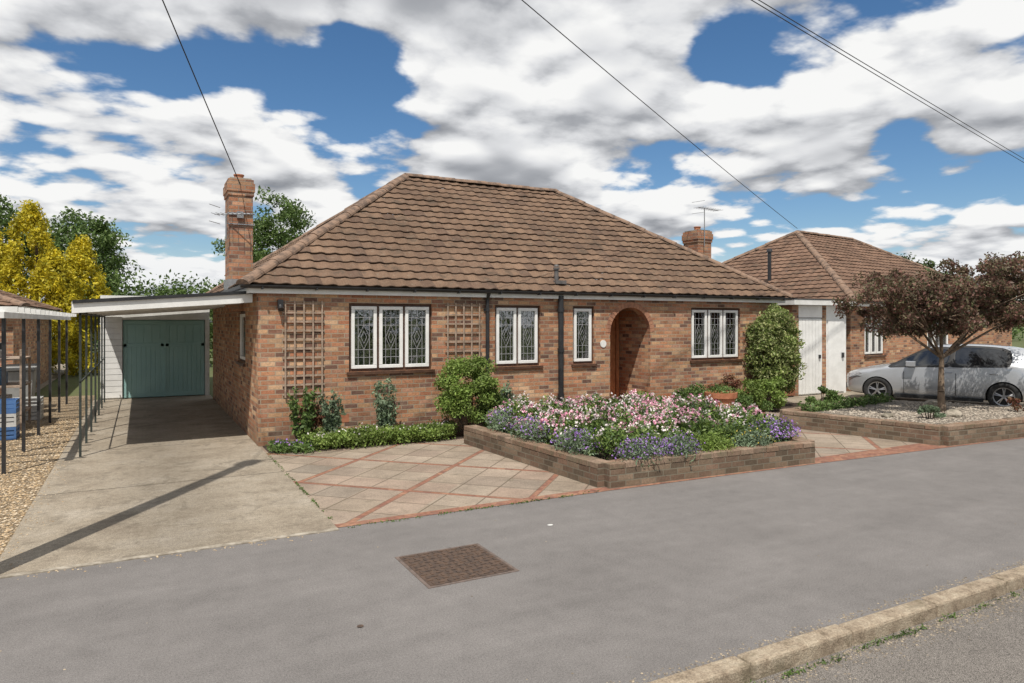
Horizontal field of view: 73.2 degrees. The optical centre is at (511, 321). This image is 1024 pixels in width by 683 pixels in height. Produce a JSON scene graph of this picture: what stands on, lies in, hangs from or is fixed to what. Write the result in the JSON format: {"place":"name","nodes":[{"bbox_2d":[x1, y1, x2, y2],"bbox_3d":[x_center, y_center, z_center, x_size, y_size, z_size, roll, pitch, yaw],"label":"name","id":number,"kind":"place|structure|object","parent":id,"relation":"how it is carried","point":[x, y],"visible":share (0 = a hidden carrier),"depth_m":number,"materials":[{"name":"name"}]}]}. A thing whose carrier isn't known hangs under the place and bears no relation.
{"place":"outdoors","nodes":[
{"label":"outdoors","id":0,"kind":"place"},
{"bbox_2d":[35,364,64,392],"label":"neighbour driveway","id":1,"kind":"structure","parent":0,"point":[54,377],"depth_m":25.25,"materials":[{"name":"concrete"}]},
{"bbox_2d":[6,363,36,388],"bbox_3d":[-11.223,1.485,15.780,0.620,1.029,0.689,0,0,-28],"label":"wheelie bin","id":2,"kind":"object","parent":1,"relation":"on","point":[35,364],"visible":0.07,"depth_m":15.75,"materials":[{"name":"plastic"}]},
{"bbox_2d":[100,295,209,399],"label":"garage","id":3,"kind":"structure","parent":0,"point":[164,354],"depth_m":18.26,"materials":[{"name":"white paint"}]},
{"bbox_2d":[123,320,204,397],"bbox_3d":[-9.244,0.965,18.371,1.940,2.030,0.045,0,0,-28],"label":"door","id":4,"kind":"structure","parent":3,"relation":"in","point":[143,340],"depth_m":18.32,"materials":[{"name":"green paint"}]},
{"bbox_2d":[0,395,336,574],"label":"driveway","id":5,"kind":"structure","parent":0,"point":[148,475],"depth_m":8.07,"materials":[{"name":"concrete"}]},
{"bbox_2d":[72,291,252,456],"bbox_3d":[-7.321,0.746,14.355,2.480,2.508,8.580,0,0,-28],"label":"carport","id":6,"kind":"object","parent":5,"relation":"on","point":[101,308],"visible":0.97,"depth_m":10.96,"materials":[{"name":"white paint"}]},
{"bbox_2d":[0,438,1023,682],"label":"pavement","id":7,"kind":"structure","parent":0,"point":[640,584],"depth_m":5.24,"materials":[{"name":"grey asphalt"}]},
{"bbox_2d":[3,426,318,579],"bbox_3d":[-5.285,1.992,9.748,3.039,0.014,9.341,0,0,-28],"label":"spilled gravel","id":8,"kind":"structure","parent":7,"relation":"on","point":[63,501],"depth_m":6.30,"materials":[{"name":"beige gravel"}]},
{"bbox_2d":[395,543,518,588],"bbox_3d":[-0.468,2.018,5.699,0.780,0.063,0.780,0,0,-28],"label":"manhole cover","id":9,"kind":"object","parent":7,"relation":"on","point":[444,567],"visible":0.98,"depth_m":5.64,"materials":[{"name":"metal"}]},
{"bbox_2d":[0,0,1023,301],"label":"sky","id":10,"kind":"structure","parent":0,"point":[322,104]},
{"bbox_2d":[35,325,1023,399],"bbox_3d":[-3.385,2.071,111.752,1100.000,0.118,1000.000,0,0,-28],"label":"ground","id":11,"kind":"structure","parent":0,"point":[73,385],"depth_m":22.21,"materials":[{"name":"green plant"}]},
{"bbox_2d":[0,194,40,291],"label":"broadleaf tree","id":12,"kind":"object","parent":11,"relation":"on","point":[8,214],"visible":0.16,"depth_m":32.35,"materials":[{"name":"green plant"}]},
{"bbox_2d":[0,290,62,394],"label":"neighbour outbuilding","id":13,"kind":"structure","parent":11,"relation":"on","point":[13,337],"depth_m":19.95,"materials":[{"name":"brick"}]},
{"bbox_2d":[0,395,96,555],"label":"gravel","id":14,"kind":"structure","parent":11,"relation":"on","point":[69,410],"depth_m":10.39,"materials":[{"name":"beige gravel"}]},
{"bbox_2d":[0,424,19,440],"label":"storage crate","id":15,"kind":"object","parent":14,"relation":"on","point":[12,433],"visible":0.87,"depth_m":11.69,"materials":[{"name":"plastic"}]},
{"bbox_2d":[0,411,19,427],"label":"storage crate","id":16,"kind":"object","parent":15,"relation":"on","point":[13,420],"visible":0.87,"depth_m":11.69,"materials":[{"name":"plastic"}]},
{"bbox_2d":[0,398,19,413],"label":"storage crate","id":17,"kind":"object","parent":16,"relation":"on","point":[12,405],"visible":0.89,"depth_m":11.70,"materials":[{"name":"plastic"}]},
{"bbox_2d":[0,342,31,430],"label":"garden storage shelf","id":18,"kind":"object","parent":14,"relation":"on","point":[17,384],"visible":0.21,"depth_m":13.10,"materials":[{"name":"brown wood"}]},
{"bbox_2d":[6,366,36,397],"bbox_3d":[-10.661,1.485,14.947,0.620,1.029,0.689,0,0,-28],"label":"wheelie bin","id":19,"kind":"object","parent":14,"relation":"on","point":[13,373],"visible":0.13,"depth_m":14.71,"materials":[{"name":"plastic"}]},
{"bbox_2d":[26,407,43,419],"bbox_3d":[-9.959,1.889,14.172,0.524,0.222,0.404,0,0,-28],"label":"storage crate","id":20,"kind":"object","parent":14,"relation":"on","point":[33,414],"visible":0.41,"depth_m":14.08,"materials":[{"name":"plastic"}]},
{"bbox_2d":[13,396,43,408],"bbox_3d":[-9.959,1.664,14.172,0.524,0.222,0.404,0,0,-28],"label":"storage crate","id":21,"kind":"object","parent":20,"relation":"on","point":[34,402],"visible":0.48,"depth_m":14.11,"materials":[{"name":"plastic"}]},
{"bbox_2d":[0,306,75,473],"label":"carport","id":22,"kind":"object","parent":14,"relation":"on","point":[23,313],"visible":0.98,"depth_m":10.60,"materials":[{"name":"white plastic"}]},
{"bbox_2d":[0,199,111,375],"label":"golden conifer","id":23,"kind":"object","parent":11,"relation":"on","point":[52,278],"visible":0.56,"depth_m":25.30,"materials":[{"name":"yellow plant"}]},
{"bbox_2d":[10,206,144,359],"bbox_3d":[-21.137,-1.828,33.805,5.401,7.709,5.334,0,0,26],"label":"broadleaf tree","id":24,"kind":"object","parent":11,"relation":"on","point":[106,243],"visible":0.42,"depth_m":33.54,"materials":[{"name":"green plant"}]},
{"bbox_2d":[53,269,224,367],"bbox_3d":[-15.605,-0.002,30.177,7.926,4.664,3.542,0,0,-28],"label":"garden hedge","id":25,"kind":"object","parent":11,"relation":"on","point":[155,292],"visible":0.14,"depth_m":29.98,"materials":[{"name":"green plant"}]},
{"bbox_2d":[0,528,338,578],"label":"drive edging","id":26,"kind":"object","parent":11,"relation":"on","point":[154,555],"visible":0.44,"depth_m":5.92,"materials":[{"name":"concrete"}]},
{"bbox_2d":[211,185,315,263],"bbox_3d":[-10.654,-1.939,30.488,4.790,7.928,4.793,0,0,-28],"label":"broadleaf tree","id":27,"kind":"object","parent":11,"relation":"on","point":[291,214],"visible":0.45,"depth_m":29.81,"materials":[{"name":"green plant"}]},
{"bbox_2d":[206,173,792,446],"bbox_3d":[-0.795,-0.747,17.305,12.864,5.594,8.446,0,0,-28],"label":"brick bungalow","id":28,"kind":"object","parent":11,"relation":"on","point":[525,267],"visible":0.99,"depth_m":13.69,"materials":[{"name":"brown brick"}]},
{"bbox_2d":[236,311,245,366],"bbox_3d":[-4.992,0.301,12.872,0.185,0.998,1.080,0,0,-28],"label":"window frame","id":29,"kind":"structure","parent":28,"relation":"in","point":[237,362],"depth_m":12.88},
{"bbox_2d":[242,317,244,355],"bbox_3d":[-4.984,0.275,12.876,0.005,0.736,0.786,0,0,-28],"label":"window glass","id":30,"kind":"structure","parent":28,"relation":"in","point":[243,318],"depth_m":13.04,"materials":[{"name":"grey glass"}]},
{"bbox_2d":[283,300,323,397],"bbox_3d":[-3.422,0.440,11.344,0.670,1.580,0.031,0,0,-28],"label":"trellis","id":31,"kind":"object","parent":28,"relation":"attached to","point":[303,348],"visible":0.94,"depth_m":11.33,"materials":[{"name":"brown wood"}]},
{"bbox_2d":[347,303,434,374],"bbox_3d":[-2.129,0.291,12.128,1.590,1.218,0.185,0,0,-28],"label":"window frame","id":32,"kind":"structure","parent":28,"relation":"in","point":[403,369],"depth_m":12.10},
{"bbox_2d":[445,303,480,362],"bbox_3d":[-0.891,0.200,12.707,0.720,1.100,0.031,0,0,-28],"label":"trellis","id":33,"kind":"object","parent":28,"relation":"attached to","point":[463,332],"visible":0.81,"depth_m":12.69,"materials":[{"name":"brown wood"}]},
{"bbox_2d":[494,305,542,369],"bbox_3d":[0.094,0.291,13.325,1.080,1.218,0.185,0,0,-28],"label":"window frame","id":34,"kind":"structure","parent":28,"relation":"in","point":[518,365],"depth_m":13.32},
{"bbox_2d":[571,306,596,366],"bbox_3d":[1.432,0.291,14.045,0.600,1.218,0.185,0,0,-28],"label":"window frame","id":35,"kind":"structure","parent":28,"relation":"in","point":[582,363],"depth_m":14.06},
{"bbox_2d":[610,313,618,401],"bbox_3d":[1.982,0.850,15.535,1.020,2.300,0.078,0,0,-28],"label":"front door","id":36,"kind":"structure","parent":28,"relation":"in","point":[614,334],"depth_m":15.71,"materials":[{"name":"brown wood"}]},
{"bbox_2d":[694,313,734,355],"bbox_3d":[4.629,0.270,15.777,1.296,0.966,0.005,0,0,-28],"label":"window glass","id":37,"kind":"structure","parent":28,"relation":"in","point":[731,344],"depth_m":15.78,"materials":[{"name":"grey glass"}]},
{"bbox_2d":[690,308,742,362],"bbox_3d":[4.633,0.296,15.769,1.590,1.228,0.185,0,0,-28],"label":"window frame","id":38,"kind":"structure","parent":28,"relation":"in","point":[726,359],"depth_m":15.80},
{"bbox_2d":[31,279,1023,340],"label":"distant trees","id":39,"kind":"object","parent":11,"relation":"on","point":[1015,330],"visible":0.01,"depth_m":47.09,"materials":[{"name":"green plant"}]},
{"bbox_2d":[464,430,814,488],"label":"raised bed wall","id":40,"kind":"structure","parent":11,"relation":"on","point":[603,475],"depth_m":9.02,"materials":[{"name":"brick"}]},
{"bbox_2d":[464,425,814,469],"bbox_3d":[1.945,1.734,10.654,4.190,0.076,3.783,0,0,-28],"label":"coping","id":41,"kind":"object","parent":40,"relation":"on","point":[594,462],"visible":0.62,"depth_m":9.18,"materials":[{"name":"stone"}]},
{"bbox_2d":[648,565,1023,682],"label":"kerb","id":42,"kind":"structure","parent":11,"relation":"on","point":[768,660],"depth_m":4.44,"materials":[{"name":"concrete"}]},
{"bbox_2d":[722,230,1011,391],"bbox_3d":[12.193,-0.691,26.842,13.071,5.483,9.171,0,0,-36],"label":"neighbour brick bungalow","id":43,"kind":"object","parent":11,"relation":"on","point":[804,264],"visible":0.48,"depth_m":23.23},
{"bbox_2d":[866,320,880,351],"bbox_3d":[10.817,0.400,20.691,0.986,0.986,0.005,0,0,-36],"label":"window glass","id":44,"kind":"structure","parent":43,"relation":"in","point":[879,339],"depth_m":20.72,"materials":[{"name":"grey glass"}]},
{"bbox_2d":[864,315,886,357],"bbox_3d":[10.823,0.426,20.684,1.280,1.248,0.185,0,0,-36],"label":"window frame","id":45,"kind":"structure","parent":43,"relation":"in","point":[879,354],"depth_m":20.64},
{"bbox_2d":[928,323,945,345],"bbox_3d":[14.323,0.400,23.266,1.486,0.986,0.005,0,0,-36],"label":"window glass","id":46,"kind":"structure","parent":43,"relation":"in","point":[944,338],"depth_m":23.30,"materials":[{"name":"grey glass"}]},
{"bbox_2d":[780,410,1023,445],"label":"raised bed wall","id":47,"kind":"structure","parent":11,"relation":"on","point":[943,435],"depth_m":11.69,"materials":[{"name":"brick"}]},
{"bbox_2d":[780,396,1023,430],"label":"coping","id":48,"kind":"object","parent":47,"relation":"on","point":[950,426],"visible":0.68,"depth_m":11.78,"materials":[{"name":"brick"}]},
{"bbox_2d":[817,400,1023,423],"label":"bed gravel","id":49,"kind":"structure","parent":47,"relation":"in","point":[896,403],"depth_m":13.49,"materials":[{"name":"beige gravel"}]},
{"bbox_2d":[805,385,843,404],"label":"border shrub","id":50,"kind":"object","parent":49,"relation":"on","point":[832,395],"visible":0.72,"depth_m":16.09,"materials":[{"name":"green plant"}]},
{"bbox_2d":[795,392,894,411],"bbox_3d":[6.969,1.763,14.298,3.643,0.516,0.539,0,0,-36],"label":"ground cover","id":51,"kind":"object","parent":49,"relation":"on","point":[848,402],"visible":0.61,"depth_m":14.17,"materials":[{"name":"green plant"}]},
{"bbox_2d":[881,413,893,417],"bbox_3d":[6.908,1.743,12.695,0.235,0.144,0.207,0,0,-28],"label":"boulder","id":52,"kind":"object","parent":49,"relation":"on","point":[886,415],"visible":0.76,"depth_m":12.63,"materials":[{"name":"stone"}]},
{"bbox_2d":[831,251,1023,411],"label":"ornamental tree","id":53,"kind":"object","parent":49,"relation":"on","point":[952,303],"visible":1,"depth_m":13.09,"materials":[{"name":"brown plant"}]},
{"bbox_2d":[920,400,936,406],"bbox_3d":[8.579,1.735,14.031,0.460,0.292,0.459,0,0,18],"label":"boulder","id":54,"kind":"object","parent":49,"relation":"on","point":[931,402],"visible":0.36,"depth_m":13.99,"materials":[{"name":"stone"}]},
{"bbox_2d":[917,404,945,418],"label":"bed plant","id":55,"kind":"object","parent":49,"relation":"on","point":[930,409],"visible":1,"depth_m":12.44,"materials":[{"name":"green plant"}]},
{"bbox_2d":[944,409,962,417],"bbox_3d":[8.146,1.718,12.737,0.346,0.227,0.388,0,0,25],"label":"boulder","id":56,"kind":"object","parent":49,"relation":"on","point":[955,413],"visible":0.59,"depth_m":12.62,"materials":[{"name":"stone"}]},
{"bbox_2d":[1007,397,1023,411],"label":"bed plant","id":57,"kind":"object","parent":49,"relation":"on","point":[1013,401],"visible":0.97,"depth_m":13.47,"materials":[{"name":"red plant"}]},
{"bbox_2d":[876,252,975,297],"bbox_3d":[16.068,-0.415,27.759,5.019,4.866,5.395,0,0,-28],"label":"broadleaf tree","id":58,"kind":"object","parent":11,"relation":"on","point":[931,264],"visible":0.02,"depth_m":27.71,"materials":[{"name":"green plant"}]},
{"bbox_3d":[25.534,-1.900,29.990,0.298,8.200,0.298,0,0,-28],"label":"utility pole","id":59,"kind":"object","parent":11,"relation":"on","visible":0},
{"bbox_2d":[162,0,1023,226],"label":"overhead wires","id":60,"kind":"object","parent":59,"relation":"attached to","point":[647,105],"visible":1,"depth_m":13.93,"materials":[{"name":"black rubber"}]},
{"bbox_2d":[497,428,777,459],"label":"flowerbed soil","id":61,"kind":"structure","parent":0,"point":[601,456],"depth_m":9.39,"materials":[{"name":"brown soil"}]},
{"bbox_2d":[481,389,800,467],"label":"flowering plants","id":62,"kind":"object","parent":61,"relation":"on","point":[650,421],"visible":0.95,"depth_m":9.72,"materials":[{"name":"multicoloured plant"}]},
{"bbox_2d":[627,390,648,396],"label":"plant","id":63,"kind":"object","parent":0,"point":[641,393],"visible":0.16,"depth_m":14.09,"materials":[{"name":"green plant"}]},
{"bbox_2d":[261,411,1023,527],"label":"patio","id":64,"kind":"structure","parent":0,"point":[344,486],"depth_m":8.91,"materials":[{"name":"beige stone"}]},
{"bbox_2d":[263,430,463,452],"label":"border soil","id":65,"kind":"structure","parent":64,"relation":"on","point":[460,434],"depth_m":11.48,"materials":[{"name":"brown soil"}]},
{"bbox_2d":[265,438,317,453],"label":"ground cover","id":66,"kind":"object","parent":65,"relation":"on","point":[284,446],"visible":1,"depth_m":10.53,"materials":[{"name":"green plant"}]},
{"bbox_2d":[286,386,320,439],"bbox_3d":[-3.338,1.504,11.013,0.497,0.995,0.434,0,0,-39],"label":"leafy perennial","id":67,"kind":"object","parent":65,"relation":"on","point":[306,417],"visible":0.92,"depth_m":10.97,"materials":[{"name":"green plant"}]},
{"bbox_2d":[297,404,324,431],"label":"red leaved plant","id":68,"kind":"object","parent":65,"relation":"on","point":[317,423],"visible":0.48,"depth_m":11.12,"materials":[{"name":"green plant"}]},
{"bbox_2d":[314,389,345,433],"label":"euphorbia plant","id":69,"kind":"object","parent":65,"relation":"on","point":[332,420],"visible":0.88,"depth_m":11.17,"materials":[{"name":"green plant"}]},
{"bbox_2d":[296,419,460,451],"bbox_3d":[-2.090,1.830,11.338,2.862,0.379,0.834,0,0,-28],"label":"ground cover","id":70,"kind":"object","parent":65,"relation":"on","point":[401,432],"visible":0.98,"depth_m":11.16,"materials":[{"name":"green plant"}]},
{"bbox_2d":[371,377,399,426],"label":"euphorbia plant","id":71,"kind":"object","parent":65,"relation":"on","point":[384,409],"visible":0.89,"depth_m":11.64,"materials":[{"name":"green plant"}]},
{"bbox_2d":[433,353,504,428],"bbox_3d":[-0.775,1.278,12.110,1.291,1.462,0.989,0,0,-28],"label":"round shrub","id":72,"kind":"object","parent":65,"relation":"on","point":[483,385],"visible":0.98,"depth_m":11.89,"materials":[{"name":"green plant"}]},
{"bbox_2d":[475,392,512,427],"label":"round shrub","id":73,"kind":"object","parent":65,"relation":"on","point":[501,399],"visible":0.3,"depth_m":12.09,"materials":[{"name":"green plant"}]},
{"bbox_2d":[499,381,515,403],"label":"euphorbia plant","id":74,"kind":"object","parent":65,"relation":"on","point":[507,392],"visible":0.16,"depth_m":12.30,"materials":[{"name":"green plant"}]},
{"bbox_2d":[267,453,598,527],"bbox_3d":[-1.879,1.981,8.189,2.421,0.048,5.270,0,0,-63],"label":"joint moss","id":75,"kind":"object","parent":64,"relation":"on","point":[312,500],"visible":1,"depth_m":7.63,"materials":[{"name":"green plant"}]},
{"bbox_2d":[704,383,737,407],"bbox_3d":[4.233,1.613,13.972,0.690,0.773,0.663,0,0,-28],"label":"terracotta pot","id":76,"kind":"object","parent":64,"relation":"on","point":[725,397],"visible":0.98,"depth_m":13.75,"materials":[{"name":"orange ceramic"}]},
{"bbox_2d":[706,373,744,393],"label":"red leaved plant","id":77,"kind":"object","parent":76,"relation":"in","point":[736,384],"visible":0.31,"depth_m":15.39,"materials":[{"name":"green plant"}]},
{"bbox_2d":[735,394,774,411],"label":"border shrub","id":78,"kind":"object","parent":64,"relation":"on","point":[746,400],"visible":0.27,"depth_m":14.53,"materials":[{"name":"green plant"}]},
{"bbox_2d":[763,403,802,411],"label":"border soil","id":79,"kind":"structure","parent":0,"point":[789,405],"depth_m":16.23,"materials":[{"name":"brown soil"}]},
{"bbox_2d":[672,382,710,401],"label":"border shrub","id":80,"kind":"object","parent":79,"relation":"on","point":[687,391],"visible":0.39,"depth_m":14.82,"materials":[{"name":"green plant"}]},
{"bbox_2d":[735,375,788,411],"bbox_3d":[5.595,1.605,15.312,1.450,0.823,0.992,0,0,-50],"label":"border shrub","id":81,"kind":"object","parent":79,"relation":"on","point":[777,399],"visible":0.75,"depth_m":15.13,"materials":[{"name":"green plant"}]},
{"bbox_2d":[742,303,807,397],"bbox_3d":[6.170,0.770,16.184,1.761,2.477,1.176,0,0,-28],"label":"climbing shrub","id":82,"kind":"object","parent":79,"relation":"on","point":[775,331],"visible":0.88,"depth_m":15.89,"materials":[{"name":"green plant"}]},
{"bbox_2d":[777,298,855,396],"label":"neighbour garage","id":83,"kind":"structure","parent":0,"point":[822,328],"depth_m":18.96,"materials":[{"name":"white paint"}]},
{"bbox_2d":[799,305,845,394],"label":"doors","id":84,"kind":"structure","parent":83,"relation":"in","point":[810,321],"depth_m":19.00,"materials":[{"name":"white paint"}]},
{"bbox_2d":[750,588,1023,682],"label":"road","id":85,"kind":"structure","parent":0,"point":[992,652],"depth_m":4.31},
{"bbox_2d":[0,476,1023,682],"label":"roadside grit","id":86,"kind":"object","parent":85,"relation":"on","point":[941,623],"visible":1,"depth_m":4.57,"materials":[{"name":"grey gravel"}]},
{"bbox_2d":[746,589,1023,682],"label":"kerb moss","id":87,"kind":"object","parent":85,"relation":"on","point":[789,672],"visible":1,"depth_m":4.53,"materials":[{"name":"green plant"}]},
{"bbox_2d":[785,391,1023,406],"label":"neighbour driveway","id":88,"kind":"structure","parent":0,"point":[802,398],"depth_m":17.78,"materials":[{"name":"concrete"}]},
{"bbox_2d":[785,381,794,395],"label":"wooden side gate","id":89,"kind":"structure","parent":88,"relation":"on","point":[791,394],"depth_m":18.28,"materials":[{"name":"brown wood"}]},
{"bbox_2d":[846,343,1023,405],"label":"parked car","id":90,"kind":"object","parent":88,"relation":"on","point":[991,374],"visible":0.91,"depth_m":16.06,"materials":[{"name":"silver metal"}]}
]}

